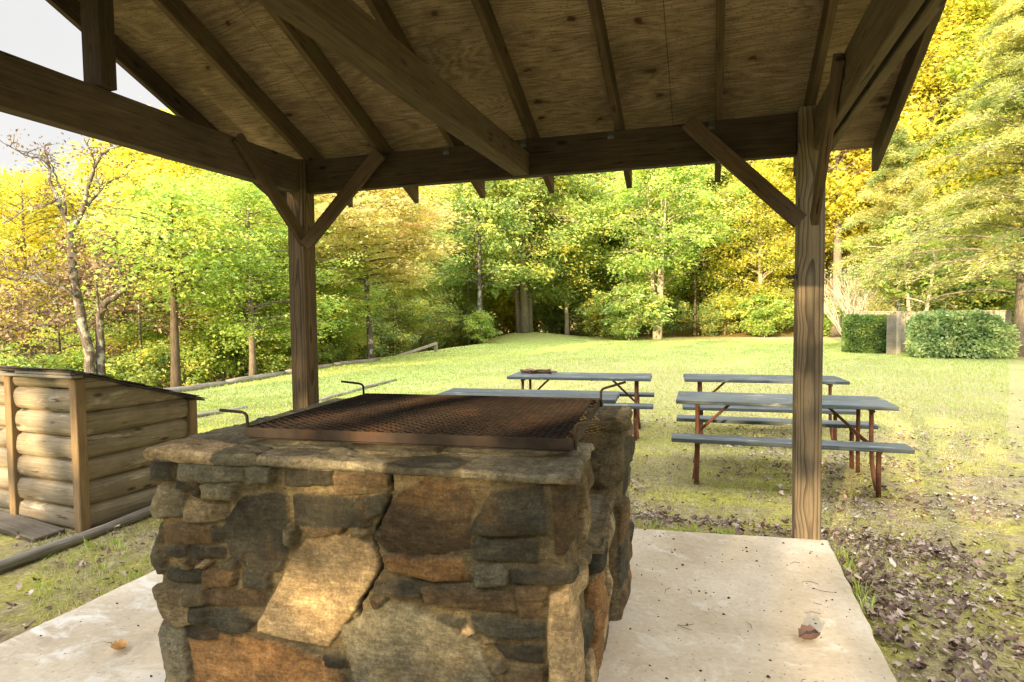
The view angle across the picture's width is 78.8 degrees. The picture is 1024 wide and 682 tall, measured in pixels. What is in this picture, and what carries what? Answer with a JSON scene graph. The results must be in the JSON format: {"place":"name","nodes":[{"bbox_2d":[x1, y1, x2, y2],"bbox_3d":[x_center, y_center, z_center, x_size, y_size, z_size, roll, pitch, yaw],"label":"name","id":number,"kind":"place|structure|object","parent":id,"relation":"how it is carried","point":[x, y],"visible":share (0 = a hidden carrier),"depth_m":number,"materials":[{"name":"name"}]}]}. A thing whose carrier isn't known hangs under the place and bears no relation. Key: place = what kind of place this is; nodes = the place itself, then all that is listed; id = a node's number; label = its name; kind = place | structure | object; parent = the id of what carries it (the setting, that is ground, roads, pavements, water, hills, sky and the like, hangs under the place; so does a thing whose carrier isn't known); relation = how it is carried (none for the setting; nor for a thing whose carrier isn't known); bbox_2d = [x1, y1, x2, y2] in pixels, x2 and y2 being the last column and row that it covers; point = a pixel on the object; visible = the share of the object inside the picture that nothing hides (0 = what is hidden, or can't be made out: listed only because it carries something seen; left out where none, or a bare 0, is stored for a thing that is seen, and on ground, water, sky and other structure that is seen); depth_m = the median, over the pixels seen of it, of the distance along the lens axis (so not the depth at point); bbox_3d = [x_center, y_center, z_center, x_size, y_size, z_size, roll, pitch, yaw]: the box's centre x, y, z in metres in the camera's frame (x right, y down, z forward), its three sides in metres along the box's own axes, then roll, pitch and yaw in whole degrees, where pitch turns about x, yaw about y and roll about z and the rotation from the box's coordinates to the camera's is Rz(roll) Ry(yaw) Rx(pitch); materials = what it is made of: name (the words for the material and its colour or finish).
{"place":"outdoors","nodes":[
{"label":"outdoors","id":0,"kind":"place"},
{"bbox_2d":[0,0,172,258],"label":"sky","id":1,"kind":"structure","parent":0,"point":[34,31],"materials":[{"name":"white"}]},
{"bbox_2d":[0,529,896,681],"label":"concrete floor","id":2,"kind":"structure","parent":0,"point":[772,578],"depth_m":2.82,"materials":[{"name":"concrete"}]},
{"bbox_2d":[143,398,635,681],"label":"stone grill","id":3,"kind":"object","parent":2,"relation":"on","point":[272,560],"visible":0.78,"depth_m":2.08,"materials":[{"name":"brown stone"}]},
{"bbox_2d":[219,380,625,451],"bbox_3d":[-0.280,0.275,2.632,1.455,0.131,0.988,0,3,13],"label":"grill grate","id":4,"kind":"object","parent":3,"relation":"on","point":[546,420],"visible":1,"depth_m":2.38,"materials":[{"name":"metal"}]},
{"bbox_2d":[39,529,869,681],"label":"debris","id":5,"kind":"object","parent":2,"relation":"on","point":[768,676],"visible":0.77,"depth_m":2.98,"materials":[{"name":"plant"}]},
{"bbox_2d":[798,624,820,639],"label":"dead leaf","id":6,"kind":"object","parent":2,"relation":"on","point":[809,632],"visible":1,"depth_m":2.69,"materials":[{"name":"plant"}]},
{"bbox_2d":[0,201,1023,681],"bbox_3d":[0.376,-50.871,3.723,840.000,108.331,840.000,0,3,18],"label":"ground","id":7,"kind":"structure","parent":0,"point":[1010,537],"depth_m":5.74,"materials":[{"name":"green plant"}]},
{"bbox_2d":[0,365,17,508],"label":"wood bin","id":8,"kind":"object","parent":7,"relation":"on","point":[4,494],"visible":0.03,"depth_m":5.14,"materials":[{"name":"wood"}]},
{"bbox_2d":[0,205,50,352],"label":"woodland tree","id":9,"kind":"object","parent":7,"relation":"on","point":[5,240],"visible":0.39,"depth_m":22.31,"materials":[{"name":"yellow plant"}]},
{"bbox_2d":[0,510,64,542],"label":"plank","id":10,"kind":"object","parent":7,"relation":"on","point":[30,530],"visible":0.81,"depth_m":4.57,"materials":[{"name":"wood"}]},
{"bbox_2d":[0,348,74,369],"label":"bush","id":11,"kind":"object","parent":7,"relation":"on","point":[19,361],"visible":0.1,"depth_m":14.80,"materials":[{"name":"green plant"}]},
{"bbox_2d":[0,285,76,364],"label":"woodland tree","id":12,"kind":"object","parent":7,"relation":"on","point":[3,298],"visible":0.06,"depth_m":20.18,"materials":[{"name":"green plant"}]},
{"bbox_2d":[0,190,85,324],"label":"woodland tree","id":13,"kind":"object","parent":7,"relation":"on","point":[33,242],"visible":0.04,"depth_m":29.01,"materials":[{"name":"yellow plant"}]},
{"bbox_2d":[0,156,115,350],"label":"woodland tree","id":14,"kind":"object","parent":7,"relation":"on","point":[38,179],"visible":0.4,"depth_m":25.61,"materials":[{"name":"yellow plant"}]},
{"bbox_2d":[8,305,115,368],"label":"woodland tree","id":15,"kind":"object","parent":7,"relation":"on","point":[70,338],"visible":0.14,"depth_m":19.18,"materials":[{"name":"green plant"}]},
{"bbox_2d":[9,345,134,381],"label":"bush","id":16,"kind":"object","parent":7,"relation":"on","point":[76,357],"visible":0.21,"depth_m":15.76,"materials":[{"name":"green plant"}]},
{"bbox_2d":[0,505,150,571],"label":"landscape log","id":17,"kind":"object","parent":7,"relation":"on","point":[25,557],"visible":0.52,"depth_m":4.25,"materials":[{"name":"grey wood"}]},
{"bbox_2d":[0,239,168,369],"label":"withered tree","id":18,"kind":"object","parent":7,"relation":"on","point":[20,304],"visible":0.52,"depth_m":16.14,"materials":[{"name":"brown plant"}]},
{"bbox_2d":[0,108,189,336],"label":"woodland tree","id":19,"kind":"object","parent":7,"relation":"on","point":[78,174],"visible":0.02,"depth_m":26.99,"materials":[{"name":"yellow plant"}]},
{"bbox_2d":[0,128,191,374],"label":"bare tree","id":20,"kind":"object","parent":7,"relation":"on","point":[91,363],"visible":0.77,"depth_m":14.57,"materials":[{"name":"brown plant"}]},
{"bbox_2d":[0,366,206,532],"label":"wood bin","id":21,"kind":"object","parent":7,"relation":"on","point":[78,443],"visible":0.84,"depth_m":4.76,"materials":[{"name":"wood"}]},
{"bbox_2d":[63,335,169,386],"bbox_3d":[-11.135,1.207,17.760,3.076,2.836,3.613,-2,3,-25],"label":"bush","id":22,"kind":"object","parent":7,"relation":"on","point":[108,343],"visible":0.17,"depth_m":17.57,"materials":[{"name":"green plant"}]},
{"bbox_2d":[77,312,194,387],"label":"woodland tree","id":23,"kind":"object","parent":7,"relation":"on","point":[129,336],"visible":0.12,"depth_m":18.38,"materials":[{"name":"green plant"}]},
{"bbox_2d":[64,105,219,381],"bbox_3d":[-14.334,-4.448,29.587,12.911,14.346,12.820,0,3,19],"label":"woodland tree","id":24,"kind":"object","parent":7,"relation":"on","point":[119,157],"visible":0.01,"depth_m":26.46,"materials":[{"name":"yellow plant"}]},
{"bbox_2d":[26,173,275,386],"bbox_3d":[-8.342,-1.255,14.537,4.817,5.360,4.399,0,3,10],"label":"tree","id":25,"kind":"object","parent":7,"relation":"on","point":[173,278],"visible":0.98,"depth_m":14.36,"materials":[{"name":"green plant"}]},
{"bbox_2d":[27,211,275,374],"bbox_3d":[-9.718,-0.815,17.267,6.473,5.952,6.428,-2,3,-34],"label":"withered tree","id":26,"kind":"object","parent":7,"relation":"on","point":[79,247],"visible":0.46,"depth_m":16.11,"materials":[{"name":"brown plant"}]},
{"bbox_2d":[105,340,218,387],"bbox_3d":[-9.253,0.899,16.730,2.775,1.850,2.651,-1,3,-13],"label":"bush","id":27,"kind":"object","parent":7,"relation":"on","point":[149,357],"visible":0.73,"depth_m":16.30,"materials":[{"name":"green plant"}]},
{"bbox_2d":[74,221,257,385],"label":"woodland tree","id":28,"kind":"object","parent":7,"relation":"on","point":[184,335],"visible":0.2,"depth_m":17.38,"materials":[{"name":"green plant"}]},
{"bbox_2d":[84,163,289,382],"bbox_3d":[-11.318,-1.578,22.575,6.750,8.715,6.729,-1,3,-2],"label":"woodland tree","id":29,"kind":"object","parent":7,"relation":"on","point":[160,180],"visible":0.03,"depth_m":20.77,"materials":[{"name":"green plant"}]},
{"bbox_2d":[163,381,226,391],"bbox_3d":[-6.892,1.017,13.184,0.183,0.172,2.330,0,2,15],"label":"border log","id":30,"kind":"object","parent":7,"relation":"on","point":[197,386],"visible":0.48,"depth_m":13.38,"materials":[{"name":"grey wood"}]},
{"bbox_2d":[105,150,285,376],"bbox_3d":[-11.709,-3.673,26.995,9.926,12.816,9.895,0,3,18],"label":"woodland tree","id":31,"kind":"object","parent":7,"relation":"on","point":[155,166],"visible":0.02,"depth_m":24.70,"materials":[{"name":"yellow plant"}]},
{"bbox_2d":[155,336,248,385],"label":"bush","id":32,"kind":"object","parent":7,"relation":"on","point":[200,347],"visible":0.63,"depth_m":17.09,"materials":[{"name":"green plant"}]},
{"bbox_2d":[179,316,291,376],"bbox_3d":[-7.644,0.343,18.384,3.092,2.158,3.237,0,3,6],"label":"bush","id":33,"kind":"object","parent":7,"relation":"on","point":[263,360],"visible":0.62,"depth_m":18.15,"materials":[{"name":"green plant"}]},
{"bbox_2d":[153,167,333,375],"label":"woodland tree","id":34,"kind":"object","parent":7,"relation":"on","point":[213,180],"visible":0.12,"depth_m":19.53,"materials":[{"name":"green plant"}]},
{"bbox_2d":[123,176,365,375],"bbox_3d":[-7.372,-1.670,17.492,6.049,5.655,6.114,-3,4,-43],"label":"tree","id":35,"kind":"object","parent":7,"relation":"on","point":[236,329],"visible":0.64,"depth_m":16.45,"materials":[{"name":"green plant"}]},
{"bbox_2d":[226,371,286,384],"bbox_3d":[-6.330,0.912,15.522,0.183,0.173,2.338,0,3,12],"label":"border log","id":36,"kind":"object","parent":7,"relation":"on","point":[248,378],"visible":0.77,"depth_m":15.28,"materials":[{"name":"grey wood"}]},
{"bbox_2d":[257,306,342,370],"bbox_3d":[-7.405,0.013,21.192,3.613,2.836,3.076,-3,3,-37],"label":"bush","id":37,"kind":"object","parent":7,"relation":"on","point":[327,353],"visible":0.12,"depth_m":21.11,"materials":[{"name":"green plant"}]},
{"bbox_2d":[202,202,406,344],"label":"tree","id":38,"kind":"object","parent":7,"relation":"on","point":[353,306],"visible":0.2,"depth_m":21.05,"materials":[{"name":"green plant"}]},
{"bbox_2d":[237,197,387,333],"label":"woodland tree","id":39,"kind":"object","parent":7,"relation":"on","point":[348,291],"visible":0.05,"depth_m":23.70,"materials":[{"name":"green plant"}]},
{"bbox_2d":[318,329,375,364],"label":"bush","id":40,"kind":"object","parent":7,"relation":"on","point":[332,340],"visible":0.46,"depth_m":22.58,"materials":[{"name":"green plant"}]},
{"bbox_2d":[333,327,388,361],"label":"bush","id":41,"kind":"object","parent":7,"relation":"on","point":[362,352],"visible":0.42,"depth_m":24.86,"materials":[{"name":"green plant"}]},
{"bbox_2d":[322,243,404,363],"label":"woodland tree","id":42,"kind":"object","parent":7,"relation":"on","point":[373,322],"visible":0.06,"depth_m":28.00,"materials":[{"name":"green plant"}]},
{"bbox_2d":[254,184,482,358],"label":"tree","id":43,"kind":"object","parent":7,"relation":"on","point":[388,203],"visible":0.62,"depth_m":20.72,"materials":[{"name":"green plant"}]},
{"bbox_2d":[373,329,420,356],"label":"bush","id":44,"kind":"object","parent":7,"relation":"on","point":[396,337],"visible":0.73,"depth_m":28.72,"materials":[{"name":"green plant"}]},
{"bbox_2d":[360,241,448,353],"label":"woodland tree","id":45,"kind":"object","parent":7,"relation":"on","point":[421,304],"visible":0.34,"depth_m":30.16,"materials":[{"name":"green plant"}]},
{"bbox_2d":[374,187,459,355],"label":"woodland tree","id":46,"kind":"object","parent":7,"relation":"on","point":[429,220],"visible":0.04,"depth_m":38.11,"materials":[{"name":"green plant"}]},
{"bbox_2d":[385,261,469,352],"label":"woodland tree","id":47,"kind":"object","parent":7,"relation":"on","point":[435,291],"visible":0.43,"depth_m":33.09,"materials":[{"name":"green plant"}]},
{"bbox_2d":[422,329,472,349],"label":"bush","id":48,"kind":"object","parent":7,"relation":"on","point":[460,336],"visible":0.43,"depth_m":38.00,"materials":[{"name":"green plant"}]},
{"bbox_2d":[414,237,502,350],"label":"woodland tree","id":49,"kind":"object","parent":7,"relation":"on","point":[456,293],"visible":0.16,"depth_m":38.75,"materials":[{"name":"green plant"}]},
{"bbox_2d":[424,234,515,345],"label":"woodland tree","id":50,"kind":"object","parent":7,"relation":"on","point":[493,306],"visible":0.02,"depth_m":41.25,"materials":[{"name":"green plant"}]},
{"bbox_2d":[0,0,946,539],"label":"pavilion","id":51,"kind":"structure","parent":7,"relation":"on","point":[290,108],"depth_m":3.84,"materials":[{"name":"brown wood"}]},
{"bbox_2d":[417,178,546,343],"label":"tree","id":52,"kind":"object","parent":7,"relation":"on","point":[492,207],"visible":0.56,"depth_m":32.44,"materials":[{"name":"green plant"}]},
{"bbox_2d":[462,309,502,343],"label":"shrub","id":53,"kind":"object","parent":7,"relation":"on","point":[475,318],"visible":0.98,"depth_m":32.46,"materials":[{"name":"green plant"}]},
{"bbox_2d":[0,381,1023,681],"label":"fallen leaves","id":54,"kind":"object","parent":7,"relation":"on","point":[900,611],"visible":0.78,"depth_m":3.74,"materials":[{"name":"brown plant"}]},
{"bbox_2d":[29,396,1008,679],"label":"leaf crumbs","id":55,"kind":"object","parent":7,"relation":"on","point":[771,512],"visible":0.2,"depth_m":4.87,"materials":[{"name":"plant"}]},
{"bbox_2d":[435,388,619,405],"bbox_3d":[0.169,0.928,6.474,1.910,0.775,1.325,0,3,13],"label":"picnic table","id":56,"kind":"object","parent":7,"relation":"on","point":[610,397],"visible":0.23,"depth_m":6.47,"materials":[{"name":"grey metal"}]},
{"bbox_2d":[421,173,635,332],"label":"tree","id":57,"kind":"object","parent":7,"relation":"on","point":[551,243],"visible":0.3,"depth_m":35.32,"materials":[{"name":"green plant"}]},
{"bbox_2d":[492,281,572,333],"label":"bush","id":58,"kind":"object","parent":7,"relation":"on","point":[536,322],"visible":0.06,"depth_m":43.77,"materials":[{"name":"green plant"}]},
{"bbox_2d":[533,299,571,332],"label":"bush","id":59,"kind":"object","parent":7,"relation":"on","point":[541,315],"visible":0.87,"depth_m":40.60,"materials":[{"name":"green plant"}]},
{"bbox_2d":[506,173,621,334],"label":"tree","id":60,"kind":"object","parent":7,"relation":"on","point":[580,282],"visible":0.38,"depth_m":37.83,"materials":[{"name":"green plant"}]},
{"bbox_2d":[528,173,611,334],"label":"woodland tree","id":61,"kind":"object","parent":7,"relation":"on","point":[593,240],"visible":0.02,"depth_m":42.40,"materials":[{"name":"green plant"}]},
{"bbox_2d":[551,291,605,335],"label":"bush","id":62,"kind":"object","parent":7,"relation":"on","point":[571,312],"visible":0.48,"depth_m":39.76,"materials":[{"name":"green plant"}]},
{"bbox_2d":[539,273,618,333],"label":"bush","id":63,"kind":"object","parent":7,"relation":"on","point":[603,287],"visible":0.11,"depth_m":42.98,"materials":[{"name":"green plant"}]},
{"bbox_2d":[507,372,653,440],"bbox_3d":[0.916,0.837,8.322,1.910,0.775,1.325,0,3,13],"label":"picnic table","id":64,"kind":"object","parent":7,"relation":"on","point":[636,406],"visible":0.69,"depth_m":8.10,"materials":[{"name":"grey metal"}]},
{"bbox_2d":[543,172,633,331],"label":"woodland tree","id":65,"kind":"object","parent":7,"relation":"on","point":[612,244],"visible":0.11,"depth_m":43.63,"materials":[{"name":"green plant"}]},
{"bbox_2d":[568,294,633,337],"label":"bush","id":66,"kind":"object","parent":7,"relation":"on","point":[595,315],"visible":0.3,"depth_m":38.48,"materials":[{"name":"green plant"}]},
{"bbox_2d":[576,282,677,339],"bbox_3d":[6.439,-1.557,35.034,4.893,3.587,5.204,-2,3,-23],"label":"shrub","id":67,"kind":"object","parent":7,"relation":"on","point":[630,307],"visible":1,"depth_m":34.26,"materials":[{"name":"green plant"}]},
{"bbox_2d":[590,173,669,331],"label":"woodland tree","id":68,"kind":"object","parent":7,"relation":"on","point":[622,248],"visible":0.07,"depth_m":42.86,"materials":[{"name":"green plant"}]},
{"bbox_2d":[566,164,767,338],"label":"tree","id":69,"kind":"object","parent":7,"relation":"on","point":[661,178],"visible":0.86,"depth_m":34.78,"materials":[{"name":"green plant"}]},
{"bbox_2d":[647,294,700,336],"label":"bush","id":70,"kind":"object","parent":7,"relation":"on","point":[679,316],"visible":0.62,"depth_m":38.29,"materials":[{"name":"green plant"}]},
{"bbox_2d":[621,165,737,329],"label":"woodland tree","id":71,"kind":"object","parent":7,"relation":"on","point":[685,264],"visible":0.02,"depth_m":42.38,"materials":[{"name":"green plant"}]},
{"bbox_2d":[655,255,726,326],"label":"bush","id":72,"kind":"object","parent":7,"relation":"on","point":[698,287],"visible":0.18,"depth_m":42.79,"materials":[{"name":"green plant"}]},
{"bbox_2d":[667,164,727,336],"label":"slender tree","id":73,"kind":"object","parent":7,"relation":"on","point":[694,322],"visible":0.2,"depth_m":38.72,"materials":[{"name":"green plant"}]},
{"bbox_2d":[633,163,762,331],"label":"woodland tree","id":74,"kind":"object","parent":7,"relation":"on","point":[685,290],"visible":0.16,"depth_m":41.01,"materials":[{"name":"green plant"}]},
{"bbox_2d":[682,306,727,336],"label":"bush","id":75,"kind":"object","parent":7,"relation":"on","point":[705,313],"visible":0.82,"depth_m":38.83,"materials":[{"name":"green plant"}]},
{"bbox_2d":[690,290,751,335],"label":"bush","id":76,"kind":"object","parent":7,"relation":"on","point":[714,307],"visible":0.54,"depth_m":39.01,"materials":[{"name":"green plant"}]},
{"bbox_2d":[679,160,782,319],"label":"woodland tree","id":77,"kind":"object","parent":7,"relation":"on","point":[747,240],"visible":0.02,"depth_m":40.77,"materials":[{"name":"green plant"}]},
{"bbox_2d":[683,244,782,317],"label":"bush","id":78,"kind":"object","parent":7,"relation":"on","point":[739,273],"visible":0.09,"depth_m":42.58,"materials":[{"name":"green plant"}]},
{"bbox_2d":[718,291,793,336],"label":"shrub","id":79,"kind":"object","parent":7,"relation":"on","point":[774,309],"visible":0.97,"depth_m":36.58,"materials":[{"name":"green plant"}]},
{"bbox_2d":[726,246,794,315],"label":"bush","id":80,"kind":"object","parent":7,"relation":"on","point":[753,280],"visible":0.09,"depth_m":42.38,"materials":[{"name":"green plant"}]},
{"bbox_2d":[682,374,855,443],"bbox_3d":[3.119,0.839,7.809,1.910,0.775,1.325,0,3,14],"label":"picnic table","id":81,"kind":"object","parent":7,"relation":"on","point":[699,379],"visible":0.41,"depth_m":7.45,"materials":[{"name":"grey metal"}]},
{"bbox_2d":[686,159,852,335],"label":"tree","id":82,"kind":"object","parent":7,"relation":"on","point":[784,264],"visible":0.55,"depth_m":37.43,"materials":[{"name":"yellow plant"}]},
{"bbox_2d":[671,391,914,497],"bbox_3d":[2.539,0.928,5.949,1.910,0.775,1.325,0,3,17],"label":"picnic table","id":83,"kind":"object","parent":7,"relation":"on","point":[870,404],"visible":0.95,"depth_m":5.69,"materials":[{"name":"grey paint"}]},
{"bbox_2d":[747,120,899,256],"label":"woodland tree","id":84,"kind":"object","parent":7,"relation":"on","point":[789,235],"visible":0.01,"depth_m":39.47,"materials":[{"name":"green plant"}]},
{"bbox_2d":[823,297,854,336],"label":"bush","id":85,"kind":"object","parent":7,"relation":"on","point":[827,322],"visible":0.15,"depth_m":36.57,"materials":[{"name":"green plant"}]},
{"bbox_2d":[736,65,959,336],"bbox_3d":[19.015,-8.669,35.800,12.042,17.484,10.442,1,3,31],"label":"tree","id":86,"kind":"object","parent":7,"relation":"on","point":[841,204],"visible":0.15,"depth_m":35.12,"materials":[{"name":"yellow plant"}]},
{"bbox_2d":[824,265,893,334],"bbox_3d":[14.483,-1.576,26.590,3.806,3.559,3.269,0,3,18],"label":"bare shrub","id":87,"kind":"object","parent":7,"relation":"on","point":[848,305],"visible":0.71,"depth_m":26.40,"materials":[{"name":"plant"}]},
{"bbox_2d":[782,49,943,313],"bbox_3d":[22.029,-11.148,40.710,11.298,19.875,10.782,0,3,10],"label":"woodland tree","id":88,"kind":"object","parent":7,"relation":"on","point":[828,244],"visible":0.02,"depth_m":38.49,"materials":[{"name":"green plant"}]},
{"bbox_2d":[840,313,890,353],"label":"clipped hedge","id":89,"kind":"object","parent":7,"relation":"on","point":[860,335],"visible":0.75,"depth_m":22.52,"materials":[{"name":"green plant"}]},
{"bbox_2d":[886,311,900,354],"bbox_3d":[13.172,-0.254,21.521,0.500,1.540,0.110,-1,3,-6],"label":"fence panel","id":90,"kind":"object","parent":7,"relation":"on","point":[893,343],"visible":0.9,"depth_m":21.50,"materials":[{"name":"grey wood"}]},
{"bbox_2d":[824,120,971,314],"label":"conifer tree","id":91,"kind":"object","parent":7,"relation":"on","point":[896,153],"visible":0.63,"depth_m":26.66,"materials":[{"name":"green plant"}]},
{"bbox_2d":[825,0,987,304],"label":"woodland tree","id":92,"kind":"object","parent":7,"relation":"on","point":[913,106],"visible":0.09,"depth_m":34.85,"materials":[{"name":"yellow plant"}]},
{"bbox_2d":[824,0,1023,356],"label":"conifer tree","id":93,"kind":"object","parent":7,"relation":"on","point":[1007,141],"visible":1,"depth_m":20.41,"materials":[{"name":"green plant"}]},
{"bbox_2d":[829,206,1019,310],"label":"tree","id":94,"kind":"object","parent":7,"relation":"on","point":[882,283],"visible":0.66,"depth_m":25.11,"materials":[{"name":"green plant"}]},
{"bbox_2d":[897,265,969,322],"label":"bush","id":95,"kind":"object","parent":7,"relation":"on","point":[915,306],"visible":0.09,"depth_m":27.80,"materials":[{"name":"green plant"}]},
{"bbox_2d":[857,310,1013,350],"bbox_3d":[15.498,-0.357,22.971,4.900,1.520,0.090,0,3,21],"label":"board fence","id":96,"kind":"object","parent":7,"relation":"on","point":[905,318],"visible":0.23,"depth_m":23.23,"materials":[{"name":"brown wood"}]},
{"bbox_2d":[858,0,1018,258],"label":"woodland tree","id":97,"kind":"object","parent":7,"relation":"on","point":[949,28],"visible":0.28,"depth_m":34.01,"materials":[{"name":"yellow plant"}]},
{"bbox_2d":[869,0,1023,260],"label":"woodland tree","id":98,"kind":"object","parent":7,"relation":"on","point":[953,69],"visible":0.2,"depth_m":34.31,"materials":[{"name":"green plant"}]},
{"bbox_2d":[904,251,1016,333],"bbox_3d":[18.996,-1.685,25.881,5.678,4.456,4.834,-1,3,-12],"label":"bush","id":99,"kind":"object","parent":7,"relation":"on","point":[970,283],"visible":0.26,"depth_m":24.86,"materials":[{"name":"green plant"}]},
{"bbox_2d":[903,308,1021,358],"bbox_3d":[14.415,-0.198,20.161,3.093,1.752,2.076,0,3,22],"label":"leafy shrub","id":100,"kind":"object","parent":7,"relation":"on","point":[975,332],"visible":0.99,"depth_m":19.57,"materials":[{"name":"green plant"}]},
{"bbox_2d":[923,0,1023,263],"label":"woodland tree","id":101,"kind":"object","parent":7,"relation":"on","point":[984,12],"visible":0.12,"depth_m":33.73,"materials":[{"name":"green plant"}]},
{"bbox_2d":[935,277,1015,324],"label":"bush","id":102,"kind":"object","parent":7,"relation":"on","point":[1007,284],"visible":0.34,"depth_m":23.67,"materials":[{"name":"green plant"}]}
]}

